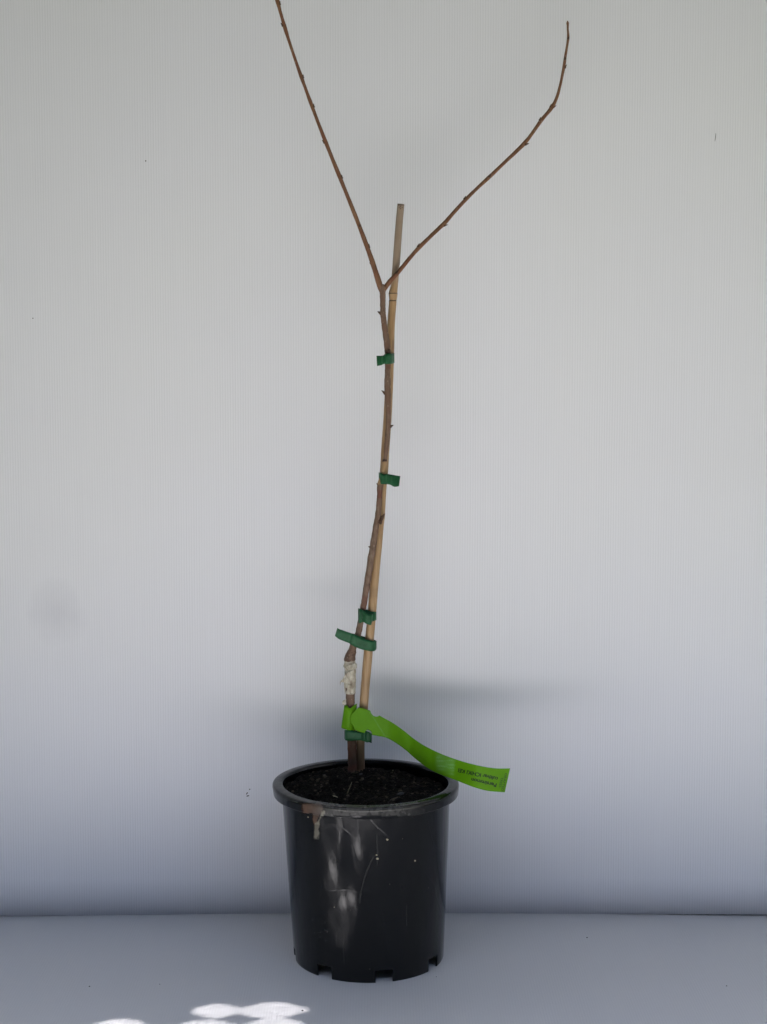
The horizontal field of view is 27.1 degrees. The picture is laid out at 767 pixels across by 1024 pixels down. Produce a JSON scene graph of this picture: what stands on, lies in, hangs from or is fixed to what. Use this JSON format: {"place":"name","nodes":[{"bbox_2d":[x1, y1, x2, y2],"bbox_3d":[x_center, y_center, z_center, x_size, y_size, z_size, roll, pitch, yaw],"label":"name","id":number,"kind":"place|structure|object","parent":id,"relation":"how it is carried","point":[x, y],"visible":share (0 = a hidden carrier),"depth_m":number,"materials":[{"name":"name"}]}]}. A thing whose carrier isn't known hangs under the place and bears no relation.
{"place":"outdoors","nodes":[
{"label":"outdoors","id":0,"kind":"place"},
{"bbox_2d":[0,0,766,915],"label":"backdrop","id":1,"kind":"structure","parent":0,"point":[570,632],"depth_m":2.22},
{"bbox_2d":[0,913,766,1023],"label":"floor","id":2,"kind":"structure","parent":0,"point":[525,968],"depth_m":2.06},
{"bbox_2d":[272,758,458,982],"bbox_3d":[-0.024,0.475,2.122,0.247,0.236,0.248,0,6,0],"label":"plant pot","id":3,"kind":"object","parent":2,"relation":"on","point":[387,912],"visible":0.94,"depth_m":2.03,"materials":[{"name":"black plastic"}]},
{"bbox_2d":[284,766,445,804],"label":"potting soil","id":4,"kind":"structure","parent":3,"relation":"in","point":[375,786],"depth_m":2.12,"materials":[{"name":"black soil"}]},
{"bbox_2d":[357,204,403,771],"bbox_3d":[-0.005,-0.021,2.126,0.064,0.770,0.012,0,6,0],"label":"bamboo cane","id":5,"kind":"object","parent":4,"relation":"on","point":[369,635],"visible":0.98,"depth_m":2.13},
{"bbox_2d":[379,472,399,486],"bbox_3d":[0.004,-0.043,2.114,0.019,0.019,0.036,-4,7,-34],"label":"plant tie","id":6,"kind":"object","parent":5,"relation":"attached to","point":[392,480],"visible":0.99,"depth_m":2.11,"materials":[{"name":"green plastic"}]},
{"bbox_2d":[275,0,569,772],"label":"sapling","id":7,"kind":"object","parent":4,"relation":"on","point":[350,654],"visible":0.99,"depth_m":2.10,"materials":[{"name":"brown plant"}]},
{"bbox_2d":[340,661,356,704],"bbox_3d":[-0.046,0.230,2.147,0.019,0.061,0.021,3,6,27],"label":"grafting tape","id":8,"kind":"object","parent":7,"relation":"attached to","point":[349,679],"visible":1,"depth_m":2.14,"materials":[{"name":"white plastic"}]},
{"bbox_2d":[335,628,376,650],"bbox_3d":[-0.038,0.170,2.142,0.057,0.033,0.021,-1,6,-8],"label":"plant tie","id":9,"kind":"object","parent":7,"relation":"attached to","point":[359,642],"visible":1,"depth_m":2.13,"materials":[{"name":"green plastic"}]},
{"bbox_2d":[344,730,371,742],"bbox_3d":[-0.034,0.302,2.156,0.037,0.018,0.020,0,6,0],"label":"plant tie","id":10,"kind":"object","parent":7,"relation":"attached to","point":[351,735],"visible":0.98,"depth_m":2.15,"materials":[{"name":"green plastic"}]},
{"bbox_2d":[358,608,375,624],"bbox_3d":[-0.022,0.140,2.137,0.025,0.021,0.025,0,6,0],"label":"plant tie","id":11,"kind":"object","parent":7,"relation":"attached to","point":[366,616],"visible":1,"depth_m":2.13,"materials":[{"name":"green plastic"}]},
{"bbox_2d":[376,353,393,365],"bbox_3d":[0.005,-0.201,2.099,0.014,0.017,0.033,3,7,30],"label":"plant tie","id":12,"kind":"object","parent":7,"relation":"attached to","point":[387,358],"visible":1,"depth_m":2.09,"materials":[{"name":"green plastic"}]},
{"bbox_2d":[341,704,509,791],"bbox_3d":[0.057,0.309,2.100,0.248,0.091,0.024,3,6,29],"label":"plant label","id":13,"kind":"object","parent":7,"relation":"attached to","point":[362,720],"visible":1,"depth_m":2.10,"materials":[{"name":"plastic"}]}
]}

